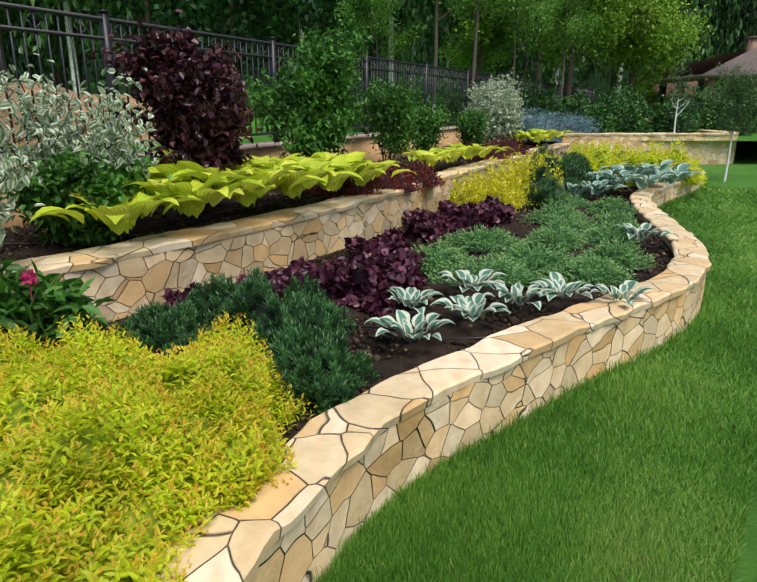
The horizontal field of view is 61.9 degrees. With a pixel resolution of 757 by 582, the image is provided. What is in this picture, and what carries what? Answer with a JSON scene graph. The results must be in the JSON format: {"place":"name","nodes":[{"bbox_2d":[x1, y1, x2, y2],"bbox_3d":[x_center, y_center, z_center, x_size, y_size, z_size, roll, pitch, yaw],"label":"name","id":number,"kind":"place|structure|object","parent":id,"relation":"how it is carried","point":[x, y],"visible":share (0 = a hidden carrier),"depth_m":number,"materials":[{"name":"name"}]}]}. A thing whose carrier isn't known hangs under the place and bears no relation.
{"place":"outdoors","nodes":[
{"label":"outdoors","id":0,"kind":"place"},
{"bbox_2d":[0,143,551,260],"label":"bed soil","id":1,"kind":"structure","parent":0,"point":[147,226],"depth_m":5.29,"materials":[{"name":"brown soil"}]},
{"bbox_2d":[0,45,160,246],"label":"dogwood shrub","id":2,"kind":"object","parent":1,"relation":"on","point":[54,122],"depth_m":4.31,"materials":[{"name":"white plant"}]},
{"bbox_2d":[88,9,261,210],"bbox_3d":[-1.700,-1.525,5.553,1.388,1.716,1.096,0,16,2],"label":"purple shrub","id":3,"kind":"object","parent":1,"relation":"on","point":[213,89],"depth_m":5.34,"materials":[{"name":"purple plant"}]},
{"bbox_2d":[29,129,575,234],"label":"yellow hostas","id":4,"kind":"object","parent":1,"relation":"on","point":[189,188],"visible":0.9,"depth_m":5.09,"materials":[{"name":"plant"}]},
{"bbox_2d":[304,135,535,199],"bbox_3d":[0.946,-2.036,9.591,1.524,0.436,7.162,8,18,24],"label":"red barberry shrub","id":5,"kind":"object","parent":1,"relation":"on","point":[408,174],"depth_m":7.27,"materials":[{"name":"plant"}]},
{"bbox_2d":[455,68,530,142],"bbox_3d":[2.755,-4.420,15.231,1.732,1.835,2.460,0,16,2],"label":"variegated shrub","id":6,"kind":"object","parent":1,"relation":"on","point":[507,115],"depth_m":14.55,"materials":[{"name":"white plant"}]},
{"bbox_2d":[0,111,642,162],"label":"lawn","id":7,"kind":"structure","parent":0,"point":[261,138],"depth_m":13.01,"materials":[{"name":"green plant"}]},
{"bbox_2d":[0,82,250,144],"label":"soil heap","id":8,"kind":"object","parent":7,"relation":"on","point":[36,88],"visible":0.1,"depth_m":11.01,"materials":[{"name":"brown soil"}]},
{"bbox_2d":[0,129,534,230],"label":"plaster wall","id":9,"kind":"structure","parent":7,"relation":"on","point":[360,145],"depth_m":10.42,"materials":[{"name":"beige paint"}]},
{"bbox_2d":[12,118,555,169],"bbox_3d":[3.057,-4.589,17.361,0.330,0.050,52.000,8,18,25],"label":"wall cap","id":10,"kind":"object","parent":9,"relation":"on","point":[261,145],"depth_m":8.24,"materials":[{"name":"beige stone"}]},
{"bbox_2d":[0,2,594,154],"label":"iron fence","id":11,"kind":"object","parent":9,"relation":"on","point":[105,21],"visible":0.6,"depth_m":7.26,"materials":[{"name":"black metal"}]},
{"bbox_2d":[0,0,756,111],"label":"forest trees","id":12,"kind":"object","parent":7,"relation":"on","point":[247,11],"depth_m":35.26,"materials":[{"name":"green plant"}]},
{"bbox_2d":[2,0,744,113],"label":"forest","id":13,"kind":"object","parent":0,"point":[591,81],"depth_m":72.17,"materials":[{"name":"green plant"}]},
{"bbox_2d":[0,0,756,102],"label":"forest birch","id":14,"kind":"object","parent":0,"point":[408,10],"depth_m":40.27,"materials":[{"name":"green plant"}]},
{"bbox_2d":[107,186,673,446],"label":"bed soil","id":15,"kind":"structure","parent":0,"point":[426,346],"depth_m":4.09,"materials":[{"name":"brown soil"}]},
{"bbox_2d":[0,11,496,358],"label":"green shrub","id":16,"kind":"object","parent":15,"relation":"on","point":[55,301],"depth_m":6.93,"materials":[{"name":"green plant"}]},
{"bbox_2d":[20,269,40,353],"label":"peony flower buds","id":17,"kind":"object","parent":16,"relation":"on","point":[30,276],"visible":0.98,"depth_m":2.99,"materials":[{"name":"pink plant"}]},
{"bbox_2d":[37,146,568,322],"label":"stone wall","id":18,"kind":"structure","parent":15,"relation":"on","point":[130,285],"depth_m":4.95,"materials":[{"name":"beige stone"}]},
{"bbox_2d":[0,143,569,278],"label":"stone wall capstones","id":19,"kind":"object","parent":18,"relation":"on","point":[92,257],"visible":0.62,"depth_m":4.67,"materials":[{"name":"beige stone"}]},
{"bbox_2d":[2,169,655,339],"bbox_3d":[0.509,-0.556,5.881,3.867,0.386,7.887,11,20,32],"label":"drip hose","id":20,"kind":"object","parent":15,"relation":"on","point":[347,326],"visible":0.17,"depth_m":4.97,"materials":[{"name":"black rubber"}]},
{"bbox_2d":[49,143,612,413],"bbox_3d":[0.949,-0.992,6.715,2.005,0.880,9.241,8,18,26],"label":"mugo pine","id":21,"kind":"object","parent":15,"relation":"on","point":[306,304],"depth_m":3.25,"materials":[{"name":"green plant"}]},
{"bbox_2d":[161,195,515,317],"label":"purple foliage plants","id":22,"kind":"object","parent":15,"relation":"on","point":[388,246],"depth_m":4.45,"materials":[{"name":"purple plant"}]},
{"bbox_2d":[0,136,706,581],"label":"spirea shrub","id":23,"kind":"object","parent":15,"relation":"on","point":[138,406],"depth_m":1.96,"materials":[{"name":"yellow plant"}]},
{"bbox_2d":[106,186,669,433],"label":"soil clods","id":24,"kind":"object","parent":15,"relation":"on","point":[514,320],"visible":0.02,"depth_m":4.17,"materials":[{"name":"brown soil"}]},
{"bbox_2d":[446,144,563,213],"bbox_3d":[1.721,-1.496,8.281,0.955,0.830,2.799,12,20,34],"label":"yellow shrub","id":25,"kind":"object","parent":15,"relation":"on","point":[509,181],"depth_m":7.75,"materials":[{"name":"yellow plant"}]},
{"bbox_2d":[364,223,678,340],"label":"variegated hostas","id":26,"kind":"object","parent":15,"relation":"on","point":[470,308],"visible":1,"depth_m":4.12,"materials":[{"name":"white plant"}]},
{"bbox_2d":[411,191,659,288],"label":"groundcover plants","id":27,"kind":"object","parent":15,"relation":"on","point":[504,262],"visible":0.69,"depth_m":5.28,"materials":[{"name":"green plant"}]},
{"bbox_2d":[552,160,701,195],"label":"hostas","id":28,"kind":"object","parent":15,"relation":"on","point":[639,175],"visible":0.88,"depth_m":9.44,"materials":[{"name":"green plant"}]},
{"bbox_2d":[437,139,547,147],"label":"terrace","id":29,"kind":"structure","parent":0,"point":[497,143],"depth_m":15.48,"materials":[{"name":"soil"}]},
{"bbox_2d":[432,0,565,112],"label":"slender tree","id":30,"kind":"object","parent":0,"point":[526,12],"depth_m":16.28,"materials":[{"name":"green plant"}]},
{"bbox_2d":[314,141,756,581],"bbox_3d":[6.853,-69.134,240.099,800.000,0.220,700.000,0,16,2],"label":"lawn","id":31,"kind":"structure","parent":0,"point":[742,170],"depth_m":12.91,"materials":[{"name":"green plant"}]},
{"bbox_2d":[250,177,705,581],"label":"stone wall","id":32,"kind":"structure","parent":31,"relation":"on","point":[305,546],"depth_m":3.01,"materials":[{"name":"beige stone"}]},
{"bbox_2d":[144,171,711,581],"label":"stone wall capstones","id":33,"kind":"object","parent":32,"relation":"on","point":[329,447],"visible":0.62,"depth_m":2.69,"materials":[{"name":"beige stone"}]},
{"bbox_2d":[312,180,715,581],"bbox_3d":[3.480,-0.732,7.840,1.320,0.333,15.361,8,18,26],"label":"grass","id":34,"kind":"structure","parent":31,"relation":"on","point":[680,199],"depth_m":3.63,"materials":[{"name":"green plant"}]},
{"bbox_2d":[558,131,737,164],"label":"stone wall","id":35,"kind":"structure","parent":31,"relation":"on","point":[705,149],"depth_m":15.95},
{"bbox_2d":[561,126,738,135],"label":"stone wall capstones","id":36,"kind":"object","parent":35,"relation":"on","point":[713,132],"visible":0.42,"depth_m":15.82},
{"bbox_2d":[333,0,756,96],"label":"young tree","id":37,"kind":"object","parent":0,"point":[569,27],"depth_m":16.61,"materials":[{"name":"green plant"}]},
{"bbox_2d":[432,0,727,106],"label":"maple tree","id":38,"kind":"object","parent":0,"point":[653,11],"depth_m":23.80,"materials":[{"name":"green plant"}]},
{"bbox_2d":[612,36,756,115],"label":"house","id":39,"kind":"structure","parent":0,"point":[704,73],"depth_m":37.79,"materials":[{"name":"brick"}]},
{"bbox_2d":[657,80,749,103],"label":"house windows","id":40,"kind":"structure","parent":39,"relation":"in","point":[662,90],"depth_m":40.98,"materials":[{"name":"black"}]},
{"bbox_2d":[662,58,756,181],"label":"lawn tree","id":41,"kind":"object","parent":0,"point":[746,90],"depth_m":12.52,"materials":[{"name":"green plant"}]},
{"bbox_2d":[710,131,756,140],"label":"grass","id":42,"kind":"structure","parent":0,"point":[753,137],"depth_m":16.94,"materials":[{"name":"green plant"}]},
{"bbox_2d":[304,63,756,135],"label":"terrace shrub","id":43,"kind":"object","parent":42,"relation":"on","point":[606,119],"depth_m":18.24,"materials":[{"name":"green plant"}]},
{"bbox_2d":[501,107,600,141],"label":"plants","id":44,"kind":"object","parent":42,"relation":"on","point":[580,119],"depth_m":15.83,"materials":[{"name":"blue plant"}]}
]}

